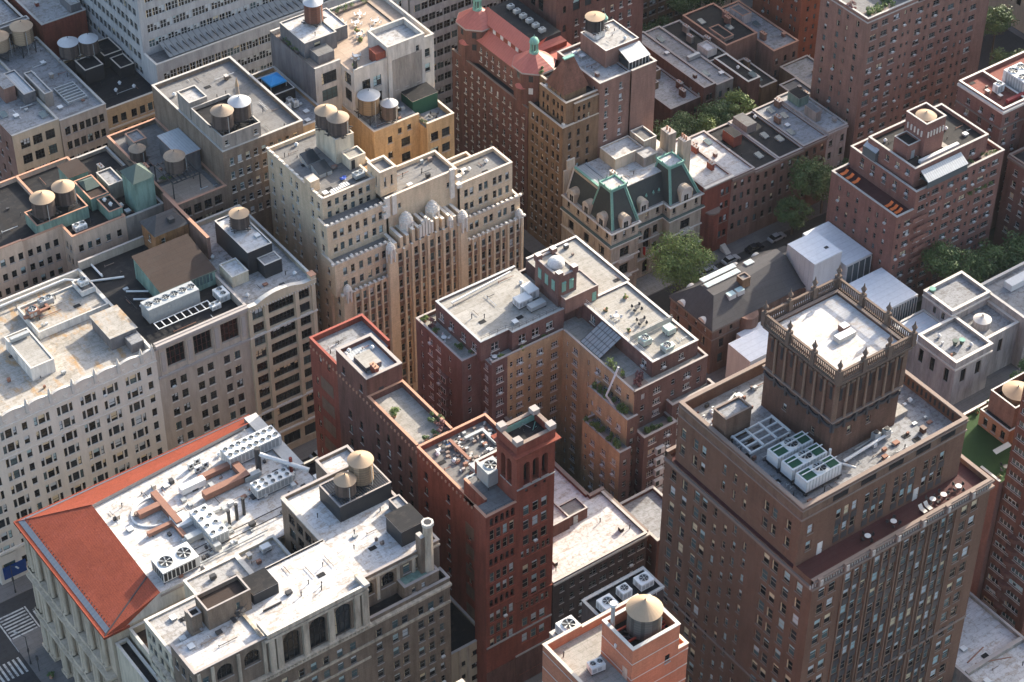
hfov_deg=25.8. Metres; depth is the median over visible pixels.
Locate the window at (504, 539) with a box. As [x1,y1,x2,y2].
[503,537,507,548]
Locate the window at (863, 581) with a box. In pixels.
[860,579,864,588]
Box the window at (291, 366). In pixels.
[274,360,297,377]
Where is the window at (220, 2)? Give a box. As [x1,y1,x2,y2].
[218,0,223,7]
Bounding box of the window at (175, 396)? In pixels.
[172,392,179,403]
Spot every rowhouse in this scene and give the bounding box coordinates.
[675,138,733,254]
[689,130,755,244]
[707,122,779,233]
[728,111,803,222]
[752,97,828,208]
[776,87,848,198]
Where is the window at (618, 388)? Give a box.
[615,385,620,394]
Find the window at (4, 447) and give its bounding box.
[3,445,7,455]
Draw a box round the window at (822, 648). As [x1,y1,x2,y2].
[819,643,826,656]
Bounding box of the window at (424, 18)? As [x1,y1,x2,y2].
[422,14,427,22]
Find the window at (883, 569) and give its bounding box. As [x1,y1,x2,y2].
[880,567,885,576]
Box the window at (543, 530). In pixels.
[540,525,547,538]
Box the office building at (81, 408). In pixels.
[0,268,167,584]
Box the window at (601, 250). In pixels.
[598,245,603,257]
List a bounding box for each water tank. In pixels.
[0,30,12,60]
[9,20,38,57]
[28,190,60,221]
[51,179,76,208]
[57,36,80,60]
[78,33,103,58]
[127,143,149,162]
[163,149,187,176]
[208,104,238,134]
[227,94,252,123]
[228,206,250,233]
[301,0,326,27]
[314,104,336,131]
[324,110,352,138]
[331,471,360,501]
[347,450,377,489]
[354,88,380,125]
[378,98,400,122]
[581,11,607,35]
[622,594,663,640]
[913,109,936,124]
[1001,380,1023,405]
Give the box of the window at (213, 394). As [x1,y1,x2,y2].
[211,390,217,400]
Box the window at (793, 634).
[788,629,796,643]
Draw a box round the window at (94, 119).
[92,116,98,125]
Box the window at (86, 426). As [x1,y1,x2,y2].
[84,424,89,434]
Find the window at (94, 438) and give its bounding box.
[91,434,98,445]
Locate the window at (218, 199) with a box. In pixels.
[215,194,222,205]
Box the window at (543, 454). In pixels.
[541,454,548,477]
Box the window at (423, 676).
[420,673,426,681]
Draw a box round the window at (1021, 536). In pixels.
[1017,532,1023,542]
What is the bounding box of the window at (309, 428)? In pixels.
[305,422,315,435]
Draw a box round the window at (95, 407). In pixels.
[94,405,99,415]
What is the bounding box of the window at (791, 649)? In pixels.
[786,644,794,658]
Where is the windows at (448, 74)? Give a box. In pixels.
[436,0,506,109]
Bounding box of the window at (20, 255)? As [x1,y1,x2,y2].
[18,252,24,261]
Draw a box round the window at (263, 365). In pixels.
[257,360,267,371]
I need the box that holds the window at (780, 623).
[776,618,783,632]
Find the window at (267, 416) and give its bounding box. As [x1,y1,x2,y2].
[262,411,271,421]
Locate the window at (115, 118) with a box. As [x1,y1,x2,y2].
[112,115,118,124]
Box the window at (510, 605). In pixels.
[509,602,513,613]
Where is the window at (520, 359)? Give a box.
[516,357,523,365]
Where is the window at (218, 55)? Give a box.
[215,52,220,60]
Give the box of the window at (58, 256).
[56,253,61,261]
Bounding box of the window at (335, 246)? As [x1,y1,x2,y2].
[334,244,338,253]
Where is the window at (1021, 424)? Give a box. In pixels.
[1018,421,1023,430]
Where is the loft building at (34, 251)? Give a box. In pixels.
[0,156,128,299]
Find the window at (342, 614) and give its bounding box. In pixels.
[335,604,350,634]
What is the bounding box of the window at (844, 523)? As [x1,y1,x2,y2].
[841,520,846,530]
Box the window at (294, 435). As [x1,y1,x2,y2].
[284,429,299,443]
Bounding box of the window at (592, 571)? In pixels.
[589,568,596,577]
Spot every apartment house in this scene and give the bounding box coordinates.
[452,0,570,230]
[527,53,598,247]
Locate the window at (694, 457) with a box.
[691,455,696,468]
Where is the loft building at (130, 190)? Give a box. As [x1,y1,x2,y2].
[71,146,163,240]
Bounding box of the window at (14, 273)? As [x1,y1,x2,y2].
[12,270,18,278]
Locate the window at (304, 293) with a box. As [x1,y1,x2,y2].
[299,288,308,299]
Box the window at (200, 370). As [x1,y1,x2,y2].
[197,366,204,376]
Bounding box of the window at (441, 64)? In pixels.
[437,61,443,68]
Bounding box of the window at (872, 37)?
[869,34,875,41]
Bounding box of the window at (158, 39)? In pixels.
[156,36,161,44]
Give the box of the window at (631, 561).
[627,559,634,568]
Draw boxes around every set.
[351,18,362,26]
[351,52,360,59]
[354,30,364,37]
[370,17,381,24]
[428,111,438,118]
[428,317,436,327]
[441,333,449,342]
[489,352,499,360]
[610,310,622,320]
[630,302,642,311]
[636,316,647,324]
[861,531,874,541]
[886,514,900,528]
[925,493,940,505]
[937,488,949,500]
[952,481,964,491]
[1000,462,1007,471]
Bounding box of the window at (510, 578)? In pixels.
[509,576,514,587]
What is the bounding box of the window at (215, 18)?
[213,15,218,21]
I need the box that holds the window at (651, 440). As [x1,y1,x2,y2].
[648,437,655,445]
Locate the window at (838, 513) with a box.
[836,508,840,518]
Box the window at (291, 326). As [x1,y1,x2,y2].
[270,321,294,338]
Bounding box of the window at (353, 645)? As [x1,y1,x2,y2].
[350,642,356,651]
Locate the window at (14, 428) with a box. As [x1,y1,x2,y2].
[12,426,17,436]
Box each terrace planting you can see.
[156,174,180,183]
[277,35,298,53]
[330,0,366,14]
[419,114,427,125]
[583,416,622,450]
[592,382,630,417]
[605,357,624,378]
[623,370,647,388]
[641,417,672,434]
[862,0,895,16]
[967,158,974,164]
[967,181,992,194]
[979,149,997,159]
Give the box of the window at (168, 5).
[165,2,171,10]
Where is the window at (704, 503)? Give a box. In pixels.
[700,497,707,511]
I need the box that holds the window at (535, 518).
[532,514,538,527]
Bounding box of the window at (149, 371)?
[147,367,152,377]
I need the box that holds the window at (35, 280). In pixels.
[33,277,38,285]
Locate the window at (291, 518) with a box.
[289,514,294,525]
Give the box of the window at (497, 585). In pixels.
[496,582,501,594]
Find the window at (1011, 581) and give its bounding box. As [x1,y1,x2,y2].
[1007,579,1022,594]
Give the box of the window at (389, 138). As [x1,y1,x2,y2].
[387,136,392,144]
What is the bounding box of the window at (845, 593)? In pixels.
[842,588,848,598]
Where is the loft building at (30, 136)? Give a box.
[0,59,63,181]
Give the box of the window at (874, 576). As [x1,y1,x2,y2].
[872,571,877,581]
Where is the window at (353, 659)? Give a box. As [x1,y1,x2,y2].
[351,655,357,665]
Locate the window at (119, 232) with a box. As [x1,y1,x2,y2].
[117,229,122,237]
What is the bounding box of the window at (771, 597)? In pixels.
[766,591,773,606]
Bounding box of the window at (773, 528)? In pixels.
[769,524,775,537]
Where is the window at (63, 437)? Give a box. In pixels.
[61,435,66,444]
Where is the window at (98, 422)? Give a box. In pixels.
[96,419,101,429]
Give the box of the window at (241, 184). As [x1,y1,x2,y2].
[240,182,245,190]
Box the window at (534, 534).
[532,530,538,542]
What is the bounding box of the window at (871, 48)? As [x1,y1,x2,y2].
[868,45,874,52]
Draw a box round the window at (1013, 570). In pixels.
[1009,568,1023,582]
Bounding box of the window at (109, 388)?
[107,384,114,395]
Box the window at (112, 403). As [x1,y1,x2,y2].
[109,398,116,408]
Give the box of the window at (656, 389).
[653,386,660,395]
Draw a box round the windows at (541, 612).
[316,358,545,674]
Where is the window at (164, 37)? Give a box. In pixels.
[162,33,167,40]
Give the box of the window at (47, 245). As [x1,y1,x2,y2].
[45,242,50,250]
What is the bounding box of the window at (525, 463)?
[523,463,530,486]
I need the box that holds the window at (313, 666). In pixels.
[311,662,317,672]
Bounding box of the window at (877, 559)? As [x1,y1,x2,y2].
[874,555,879,565]
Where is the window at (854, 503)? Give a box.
[852,500,856,509]
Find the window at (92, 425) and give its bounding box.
[89,421,96,432]
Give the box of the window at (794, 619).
[790,613,797,628]
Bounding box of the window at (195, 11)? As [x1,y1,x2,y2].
[192,8,198,16]
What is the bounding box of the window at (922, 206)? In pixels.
[917,204,924,212]
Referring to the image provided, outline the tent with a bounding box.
[261,72,286,87]
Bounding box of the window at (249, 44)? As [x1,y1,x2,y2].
[246,41,251,49]
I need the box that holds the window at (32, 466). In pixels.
[29,462,35,472]
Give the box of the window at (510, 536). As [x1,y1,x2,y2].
[509,534,514,545]
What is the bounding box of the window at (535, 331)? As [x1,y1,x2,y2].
[532,327,539,338]
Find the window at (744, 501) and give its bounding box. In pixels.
[741,500,745,510]
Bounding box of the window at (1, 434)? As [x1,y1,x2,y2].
[0,432,5,442]
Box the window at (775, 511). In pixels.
[771,507,777,521]
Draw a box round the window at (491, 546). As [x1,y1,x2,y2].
[489,544,494,555]
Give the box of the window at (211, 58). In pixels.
[209,55,214,62]
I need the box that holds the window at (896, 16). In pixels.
[893,13,899,21]
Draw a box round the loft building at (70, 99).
[0,36,109,158]
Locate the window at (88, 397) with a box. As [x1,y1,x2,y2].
[84,394,92,405]
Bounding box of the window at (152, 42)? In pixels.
[149,38,155,47]
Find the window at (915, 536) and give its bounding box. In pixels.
[912,534,916,543]
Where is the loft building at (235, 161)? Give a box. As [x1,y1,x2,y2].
[151,56,303,236]
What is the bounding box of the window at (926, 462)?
[923,460,928,469]
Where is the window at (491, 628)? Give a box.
[490,626,495,636]
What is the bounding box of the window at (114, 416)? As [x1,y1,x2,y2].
[111,411,118,422]
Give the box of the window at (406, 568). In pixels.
[403,563,410,575]
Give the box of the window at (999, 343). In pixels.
[997,339,1001,350]
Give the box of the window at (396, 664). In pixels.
[394,660,400,670]
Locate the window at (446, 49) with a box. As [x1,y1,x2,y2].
[444,45,449,53]
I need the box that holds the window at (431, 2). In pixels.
[429,0,434,6]
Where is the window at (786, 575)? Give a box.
[782,571,789,585]
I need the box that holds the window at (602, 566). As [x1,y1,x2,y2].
[599,562,607,571]
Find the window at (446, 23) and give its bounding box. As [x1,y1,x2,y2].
[444,19,449,27]
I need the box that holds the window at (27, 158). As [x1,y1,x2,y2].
[23,153,32,163]
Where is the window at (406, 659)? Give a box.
[403,655,410,665]
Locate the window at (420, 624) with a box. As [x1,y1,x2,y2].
[418,620,425,630]
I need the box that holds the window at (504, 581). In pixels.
[502,579,507,590]
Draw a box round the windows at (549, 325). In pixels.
[421,312,677,496]
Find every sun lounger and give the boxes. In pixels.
[884,200,893,206]
[894,207,902,214]
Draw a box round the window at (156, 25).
[154,21,159,30]
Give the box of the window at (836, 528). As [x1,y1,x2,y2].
[834,525,838,534]
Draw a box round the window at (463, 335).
[460,332,465,343]
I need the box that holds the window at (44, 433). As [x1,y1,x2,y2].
[40,427,48,438]
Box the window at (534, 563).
[531,559,537,571]
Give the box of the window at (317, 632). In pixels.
[309,616,325,647]
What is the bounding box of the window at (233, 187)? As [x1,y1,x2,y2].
[232,185,237,193]
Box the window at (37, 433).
[36,431,41,441]
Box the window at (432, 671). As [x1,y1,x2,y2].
[430,667,436,677]
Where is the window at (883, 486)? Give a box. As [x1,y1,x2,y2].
[881,484,885,493]
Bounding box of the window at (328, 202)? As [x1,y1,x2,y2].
[327,200,331,208]
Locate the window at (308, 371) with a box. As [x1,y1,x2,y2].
[305,367,311,376]
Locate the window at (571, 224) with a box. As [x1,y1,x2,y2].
[567,219,573,232]
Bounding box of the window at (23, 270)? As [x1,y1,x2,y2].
[21,266,26,275]
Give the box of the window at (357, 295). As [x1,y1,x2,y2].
[356,293,360,301]
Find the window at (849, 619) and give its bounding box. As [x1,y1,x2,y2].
[847,615,851,623]
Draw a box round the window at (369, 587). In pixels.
[368,583,374,596]
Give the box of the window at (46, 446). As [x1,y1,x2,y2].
[43,441,51,452]
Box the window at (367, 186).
[366,184,370,192]
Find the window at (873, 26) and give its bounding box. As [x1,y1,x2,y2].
[871,23,877,30]
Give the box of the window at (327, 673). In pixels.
[324,669,330,680]
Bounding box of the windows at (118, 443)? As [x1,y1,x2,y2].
[0,408,161,567]
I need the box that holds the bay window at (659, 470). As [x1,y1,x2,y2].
[653,465,663,476]
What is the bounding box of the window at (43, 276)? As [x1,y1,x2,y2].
[41,274,46,282]
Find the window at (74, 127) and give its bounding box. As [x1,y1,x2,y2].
[72,123,78,133]
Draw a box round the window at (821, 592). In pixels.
[817,587,825,600]
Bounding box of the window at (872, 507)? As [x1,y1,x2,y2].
[870,504,875,514]
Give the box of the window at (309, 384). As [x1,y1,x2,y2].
[305,380,312,389]
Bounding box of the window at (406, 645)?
[403,642,409,652]
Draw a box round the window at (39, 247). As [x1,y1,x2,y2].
[36,245,42,254]
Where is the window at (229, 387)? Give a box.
[227,383,233,393]
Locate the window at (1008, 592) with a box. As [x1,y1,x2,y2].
[1004,590,1019,605]
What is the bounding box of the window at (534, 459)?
[532,459,539,481]
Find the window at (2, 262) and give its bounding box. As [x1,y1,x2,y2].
[0,259,6,268]
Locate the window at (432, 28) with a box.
[429,25,435,31]
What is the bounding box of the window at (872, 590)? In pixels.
[869,587,874,597]
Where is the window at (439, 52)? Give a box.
[437,48,442,56]
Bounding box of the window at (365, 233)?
[364,231,368,240]
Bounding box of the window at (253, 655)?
[244,649,260,668]
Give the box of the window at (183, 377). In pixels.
[180,374,187,384]
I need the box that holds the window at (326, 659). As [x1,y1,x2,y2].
[323,656,328,664]
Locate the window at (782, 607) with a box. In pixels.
[778,602,785,616]
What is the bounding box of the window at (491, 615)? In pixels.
[489,613,495,624]
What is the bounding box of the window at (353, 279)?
[351,277,356,286]
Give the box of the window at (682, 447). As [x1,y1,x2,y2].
[679,444,684,457]
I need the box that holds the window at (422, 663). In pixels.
[419,659,426,670]
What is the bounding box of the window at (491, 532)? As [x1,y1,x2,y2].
[489,530,494,542]
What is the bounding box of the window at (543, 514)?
[540,510,547,522]
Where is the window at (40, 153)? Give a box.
[35,148,44,159]
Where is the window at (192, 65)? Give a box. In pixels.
[190,62,195,69]
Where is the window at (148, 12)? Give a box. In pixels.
[146,9,151,17]
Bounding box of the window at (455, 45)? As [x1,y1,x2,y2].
[451,42,457,49]
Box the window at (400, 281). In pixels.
[399,279,403,288]
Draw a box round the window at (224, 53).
[221,50,226,57]
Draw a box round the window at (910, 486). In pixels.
[907,483,912,493]
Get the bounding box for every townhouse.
[642,31,715,116]
[645,25,732,126]
[653,65,700,135]
[662,19,726,62]
[682,2,757,64]
[714,53,760,115]
[721,0,798,95]
[738,57,776,106]
[777,55,813,95]
[778,77,810,96]
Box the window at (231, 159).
[230,158,234,165]
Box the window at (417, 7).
[414,4,420,12]
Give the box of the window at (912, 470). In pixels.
[910,467,914,476]
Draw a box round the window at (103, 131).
[101,128,106,138]
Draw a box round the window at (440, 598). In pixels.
[439,596,444,605]
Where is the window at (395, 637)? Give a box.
[393,633,399,644]
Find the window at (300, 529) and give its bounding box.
[298,524,302,534]
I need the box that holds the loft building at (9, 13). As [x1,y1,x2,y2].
[0,0,33,44]
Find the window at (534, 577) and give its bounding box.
[531,573,537,585]
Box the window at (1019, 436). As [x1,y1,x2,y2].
[1015,433,1023,444]
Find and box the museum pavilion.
[725,221,917,377]
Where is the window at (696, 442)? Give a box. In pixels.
[692,439,698,452]
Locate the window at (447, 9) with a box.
[444,6,449,14]
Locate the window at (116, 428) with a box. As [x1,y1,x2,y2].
[113,425,120,435]
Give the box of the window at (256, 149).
[254,148,258,156]
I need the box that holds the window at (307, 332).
[302,327,311,338]
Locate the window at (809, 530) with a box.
[806,524,813,536]
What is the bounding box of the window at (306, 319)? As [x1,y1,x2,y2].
[301,315,310,325]
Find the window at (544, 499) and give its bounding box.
[541,495,547,508]
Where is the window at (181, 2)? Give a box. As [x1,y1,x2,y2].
[178,0,183,6]
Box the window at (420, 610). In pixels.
[418,606,423,614]
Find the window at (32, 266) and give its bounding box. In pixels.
[30,263,36,271]
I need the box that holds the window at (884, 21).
[881,18,888,26]
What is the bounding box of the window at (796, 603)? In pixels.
[792,597,800,612]
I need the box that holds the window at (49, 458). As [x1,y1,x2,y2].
[45,455,53,466]
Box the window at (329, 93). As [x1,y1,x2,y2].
[322,85,337,100]
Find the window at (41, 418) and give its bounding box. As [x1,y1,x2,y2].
[38,414,46,425]
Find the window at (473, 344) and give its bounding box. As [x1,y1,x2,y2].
[471,342,476,353]
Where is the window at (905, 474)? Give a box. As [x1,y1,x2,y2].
[902,472,906,481]
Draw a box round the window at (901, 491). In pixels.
[899,488,904,497]
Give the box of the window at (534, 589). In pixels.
[531,586,537,597]
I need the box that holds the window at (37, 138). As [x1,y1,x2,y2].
[33,133,42,144]
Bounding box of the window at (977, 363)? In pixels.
[974,361,979,373]
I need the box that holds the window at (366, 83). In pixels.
[362,79,369,88]
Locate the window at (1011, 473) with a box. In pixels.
[1007,470,1023,486]
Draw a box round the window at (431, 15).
[429,12,434,19]
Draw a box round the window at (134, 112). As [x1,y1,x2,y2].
[131,108,137,117]
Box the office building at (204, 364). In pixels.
[78,234,255,450]
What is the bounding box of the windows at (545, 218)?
[530,190,556,245]
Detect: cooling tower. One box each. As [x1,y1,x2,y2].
[766,431,813,469]
[780,442,827,481]
[795,454,841,496]
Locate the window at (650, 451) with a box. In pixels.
[647,447,654,457]
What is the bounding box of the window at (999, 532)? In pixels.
[995,529,1010,545]
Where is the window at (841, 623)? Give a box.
[838,619,843,629]
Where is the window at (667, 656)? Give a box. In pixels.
[664,654,670,664]
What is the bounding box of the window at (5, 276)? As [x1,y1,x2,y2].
[3,274,9,282]
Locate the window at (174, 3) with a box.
[172,0,177,8]
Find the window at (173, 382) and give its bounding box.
[170,378,177,388]
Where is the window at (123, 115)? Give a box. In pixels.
[121,112,127,121]
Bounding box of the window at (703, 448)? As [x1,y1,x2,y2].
[700,445,705,459]
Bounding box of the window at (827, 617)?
[823,612,830,626]
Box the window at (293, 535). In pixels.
[291,529,295,539]
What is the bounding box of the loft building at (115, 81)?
[63,37,154,133]
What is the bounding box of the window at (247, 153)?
[246,151,250,159]
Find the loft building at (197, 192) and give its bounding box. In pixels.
[107,117,228,221]
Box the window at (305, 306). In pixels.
[300,301,309,312]
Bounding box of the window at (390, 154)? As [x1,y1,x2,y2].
[388,151,393,158]
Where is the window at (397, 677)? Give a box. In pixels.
[395,673,401,681]
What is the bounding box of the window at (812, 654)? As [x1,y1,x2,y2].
[809,649,816,662]
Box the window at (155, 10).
[152,6,158,15]
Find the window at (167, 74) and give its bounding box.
[164,71,169,79]
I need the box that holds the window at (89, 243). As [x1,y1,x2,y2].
[87,241,93,249]
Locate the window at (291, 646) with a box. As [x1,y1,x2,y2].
[283,630,299,660]
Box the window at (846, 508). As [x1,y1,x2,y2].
[844,504,848,513]
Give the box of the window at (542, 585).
[539,582,545,593]
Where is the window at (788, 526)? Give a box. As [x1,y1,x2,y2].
[784,519,790,533]
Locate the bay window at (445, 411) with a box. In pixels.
[441,405,449,417]
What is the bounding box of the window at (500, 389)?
[496,387,503,395]
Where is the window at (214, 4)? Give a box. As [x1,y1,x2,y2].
[211,1,217,9]
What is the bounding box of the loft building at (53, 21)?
[7,0,88,58]
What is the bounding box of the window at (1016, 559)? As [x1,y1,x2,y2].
[1012,556,1023,569]
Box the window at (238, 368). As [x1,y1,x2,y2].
[236,364,242,374]
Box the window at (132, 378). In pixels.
[130,374,137,385]
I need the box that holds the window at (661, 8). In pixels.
[658,5,664,12]
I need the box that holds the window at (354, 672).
[352,669,358,679]
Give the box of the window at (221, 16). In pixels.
[219,13,224,19]
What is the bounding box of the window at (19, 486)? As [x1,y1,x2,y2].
[15,483,23,493]
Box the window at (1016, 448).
[1012,446,1023,458]
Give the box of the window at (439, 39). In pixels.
[437,35,442,43]
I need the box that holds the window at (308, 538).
[306,533,310,543]
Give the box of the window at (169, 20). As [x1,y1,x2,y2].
[167,17,172,25]
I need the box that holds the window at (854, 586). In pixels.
[851,583,856,593]
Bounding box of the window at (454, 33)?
[451,30,456,37]
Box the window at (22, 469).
[20,467,25,476]
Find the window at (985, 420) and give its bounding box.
[982,417,987,427]
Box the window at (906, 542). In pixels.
[903,539,908,548]
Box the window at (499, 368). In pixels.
[496,365,503,373]
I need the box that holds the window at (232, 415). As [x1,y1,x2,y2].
[230,411,236,421]
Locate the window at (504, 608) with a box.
[502,606,506,617]
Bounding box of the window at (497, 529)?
[496,527,501,538]
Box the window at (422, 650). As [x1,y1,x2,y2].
[419,646,425,657]
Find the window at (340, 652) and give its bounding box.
[337,648,343,658]
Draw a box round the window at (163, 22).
[160,19,166,27]
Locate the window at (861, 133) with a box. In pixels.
[857,132,863,138]
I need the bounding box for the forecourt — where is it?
[636,270,672,295]
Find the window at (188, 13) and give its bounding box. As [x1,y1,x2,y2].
[186,10,191,18]
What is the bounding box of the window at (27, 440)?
[24,435,30,445]
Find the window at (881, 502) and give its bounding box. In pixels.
[878,500,882,509]
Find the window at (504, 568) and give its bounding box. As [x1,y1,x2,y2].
[502,565,507,577]
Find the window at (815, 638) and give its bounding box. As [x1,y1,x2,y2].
[811,634,818,647]
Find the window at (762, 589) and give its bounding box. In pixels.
[758,584,765,598]
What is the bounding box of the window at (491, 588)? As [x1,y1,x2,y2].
[489,586,494,597]
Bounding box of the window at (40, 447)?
[38,445,43,454]
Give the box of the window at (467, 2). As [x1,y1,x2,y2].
[465,0,470,6]
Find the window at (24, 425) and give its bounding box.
[21,422,28,431]
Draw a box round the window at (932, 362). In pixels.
[929,357,934,370]
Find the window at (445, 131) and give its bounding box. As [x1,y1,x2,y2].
[442,126,450,137]
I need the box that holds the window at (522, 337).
[518,334,526,344]
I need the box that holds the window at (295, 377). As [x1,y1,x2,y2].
[275,373,298,389]
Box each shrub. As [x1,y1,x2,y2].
[46,671,54,678]
[389,407,400,417]
[420,315,428,321]
[422,435,429,441]
[427,411,444,423]
[430,429,438,436]
[432,327,439,333]
[435,419,449,432]
[454,342,463,349]
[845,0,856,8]
[866,6,874,14]
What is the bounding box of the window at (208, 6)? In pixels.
[205,3,210,11]
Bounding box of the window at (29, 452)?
[27,449,33,458]
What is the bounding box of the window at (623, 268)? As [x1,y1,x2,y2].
[619,262,628,274]
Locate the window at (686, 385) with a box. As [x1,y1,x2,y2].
[682,382,690,391]
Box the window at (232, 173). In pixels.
[231,171,235,179]
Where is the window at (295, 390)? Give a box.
[276,385,299,402]
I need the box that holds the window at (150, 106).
[147,102,153,111]
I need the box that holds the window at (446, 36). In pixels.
[444,32,449,40]
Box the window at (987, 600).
[982,596,996,611]
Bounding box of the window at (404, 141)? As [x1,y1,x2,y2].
[401,136,410,147]
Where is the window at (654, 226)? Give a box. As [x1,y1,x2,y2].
[652,224,657,234]
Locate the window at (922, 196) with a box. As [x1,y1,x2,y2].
[918,194,925,201]
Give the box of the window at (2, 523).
[0,519,6,529]
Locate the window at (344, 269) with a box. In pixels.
[343,267,347,276]
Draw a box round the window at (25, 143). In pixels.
[20,138,30,148]
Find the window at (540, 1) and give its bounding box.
[539,0,542,10]
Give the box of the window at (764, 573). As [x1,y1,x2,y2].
[760,568,767,583]
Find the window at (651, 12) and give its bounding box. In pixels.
[649,9,655,16]
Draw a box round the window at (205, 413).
[202,409,209,419]
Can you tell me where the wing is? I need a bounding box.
[115,534,290,681]
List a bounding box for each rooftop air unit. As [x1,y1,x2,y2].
[25,304,40,319]
[37,294,53,307]
[72,220,87,232]
[77,276,88,288]
[140,281,200,325]
[151,541,199,583]
[187,461,193,470]
[189,503,229,542]
[193,456,200,464]
[194,465,200,473]
[202,460,208,468]
[209,300,221,311]
[212,285,230,302]
[220,425,281,469]
[250,467,292,499]
[259,542,271,552]
[284,101,291,109]
[286,96,292,105]
[291,98,298,108]
[352,169,364,180]
[469,461,474,472]
[477,456,497,490]
[507,3,514,10]
[513,8,520,15]
[513,292,532,309]
[519,12,526,19]
[520,281,538,299]
[525,17,533,24]
[527,297,545,312]
[532,22,539,29]
[538,26,545,34]
[555,615,578,634]
[587,656,605,675]
[596,593,618,612]
[616,582,632,601]
[633,571,653,592]
[638,333,651,347]
[660,341,673,352]
[662,323,675,336]
[992,80,1004,94]
[1002,62,1023,92]
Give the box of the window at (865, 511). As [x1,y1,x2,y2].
[862,509,866,518]
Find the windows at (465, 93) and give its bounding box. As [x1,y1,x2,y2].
[455,60,485,152]
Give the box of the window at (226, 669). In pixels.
[217,663,233,681]
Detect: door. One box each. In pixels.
[573,515,577,524]
[592,291,595,300]
[622,666,626,679]
[816,541,822,554]
[912,487,918,500]
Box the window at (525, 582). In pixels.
[522,578,528,589]
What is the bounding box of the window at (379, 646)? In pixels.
[377,642,383,652]
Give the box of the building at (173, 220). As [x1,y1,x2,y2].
[139,193,211,259]
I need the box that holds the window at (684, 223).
[679,218,689,231]
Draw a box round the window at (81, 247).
[79,244,84,253]
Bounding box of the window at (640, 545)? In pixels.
[637,542,644,551]
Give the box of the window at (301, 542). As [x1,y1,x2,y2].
[299,538,303,547]
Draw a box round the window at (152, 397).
[150,394,156,403]
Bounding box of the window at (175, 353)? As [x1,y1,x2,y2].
[166,341,184,365]
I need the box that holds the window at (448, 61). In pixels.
[445,58,450,65]
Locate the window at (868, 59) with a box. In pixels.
[866,56,872,64]
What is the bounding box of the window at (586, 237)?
[583,232,588,244]
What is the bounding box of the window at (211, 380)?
[209,376,216,386]
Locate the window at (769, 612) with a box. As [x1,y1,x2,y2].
[765,607,772,621]
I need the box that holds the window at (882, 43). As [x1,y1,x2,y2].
[878,41,885,48]
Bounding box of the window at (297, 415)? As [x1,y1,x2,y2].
[278,410,301,427]
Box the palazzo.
[13,413,315,681]
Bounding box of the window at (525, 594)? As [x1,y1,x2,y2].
[522,591,528,602]
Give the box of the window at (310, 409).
[307,404,314,413]
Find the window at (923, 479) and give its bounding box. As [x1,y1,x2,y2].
[920,476,925,486]
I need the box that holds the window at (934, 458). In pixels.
[931,455,936,465]
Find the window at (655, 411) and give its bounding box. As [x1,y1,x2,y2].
[651,408,659,417]
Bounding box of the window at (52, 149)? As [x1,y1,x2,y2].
[48,144,57,154]
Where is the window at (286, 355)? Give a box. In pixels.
[273,347,296,364]
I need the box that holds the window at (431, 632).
[428,628,435,638]
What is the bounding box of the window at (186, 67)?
[183,64,189,72]
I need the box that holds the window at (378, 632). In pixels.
[376,628,381,636]
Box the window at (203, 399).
[200,395,207,405]
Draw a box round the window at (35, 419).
[33,417,38,427]
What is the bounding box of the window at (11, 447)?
[7,442,15,453]
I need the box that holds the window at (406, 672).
[404,668,410,678]
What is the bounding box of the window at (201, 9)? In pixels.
[199,5,204,14]
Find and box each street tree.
[644,15,673,30]
[644,228,716,292]
[653,118,683,140]
[660,110,704,137]
[665,0,700,17]
[690,112,717,134]
[694,97,734,125]
[696,0,726,6]
[719,89,757,117]
[773,194,814,234]
[784,155,830,218]
[802,163,836,213]
[841,157,848,164]
[919,238,966,283]
[940,248,993,283]
[964,238,1013,280]
[984,6,995,35]
[985,4,1019,65]
[988,46,1014,65]
[993,229,1023,272]
[1006,370,1022,380]
[1017,358,1023,371]
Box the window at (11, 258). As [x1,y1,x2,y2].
[9,256,15,264]
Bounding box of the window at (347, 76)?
[345,71,350,84]
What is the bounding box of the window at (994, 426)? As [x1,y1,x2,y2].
[990,424,995,434]
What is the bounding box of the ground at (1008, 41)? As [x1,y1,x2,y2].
[0,7,1023,681]
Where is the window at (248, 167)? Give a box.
[247,165,252,173]
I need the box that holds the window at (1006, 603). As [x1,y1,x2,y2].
[1002,601,1017,616]
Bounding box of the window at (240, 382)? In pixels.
[237,379,243,389]
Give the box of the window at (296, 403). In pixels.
[277,398,300,414]
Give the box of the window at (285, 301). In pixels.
[268,295,292,312]
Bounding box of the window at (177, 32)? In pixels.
[175,29,180,35]
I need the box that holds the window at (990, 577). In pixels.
[986,574,1000,589]
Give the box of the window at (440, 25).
[437,22,442,29]
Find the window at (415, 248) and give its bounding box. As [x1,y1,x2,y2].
[414,246,418,255]
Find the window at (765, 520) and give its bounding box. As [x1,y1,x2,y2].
[761,516,767,530]
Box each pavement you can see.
[0,390,417,602]
[11,626,541,681]
[523,197,828,296]
[681,0,752,20]
[706,258,1021,412]
[1007,25,1023,38]
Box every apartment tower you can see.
[519,0,643,44]
[752,0,819,58]
[810,0,988,162]
[980,387,1023,635]
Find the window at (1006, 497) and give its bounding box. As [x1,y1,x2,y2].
[1002,494,1018,510]
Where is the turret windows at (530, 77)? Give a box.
[529,76,532,94]
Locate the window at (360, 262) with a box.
[359,260,363,269]
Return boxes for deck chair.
[918,503,927,512]
[923,500,932,510]
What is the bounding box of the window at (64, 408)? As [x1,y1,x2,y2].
[61,404,69,415]
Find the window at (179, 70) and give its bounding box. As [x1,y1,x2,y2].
[177,66,182,74]
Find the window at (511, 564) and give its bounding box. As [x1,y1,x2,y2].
[509,562,514,574]
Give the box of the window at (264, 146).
[262,145,266,153]
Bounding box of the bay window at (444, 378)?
[440,372,448,384]
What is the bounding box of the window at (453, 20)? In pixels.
[451,16,456,24]
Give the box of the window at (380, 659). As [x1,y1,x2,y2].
[377,655,384,665]

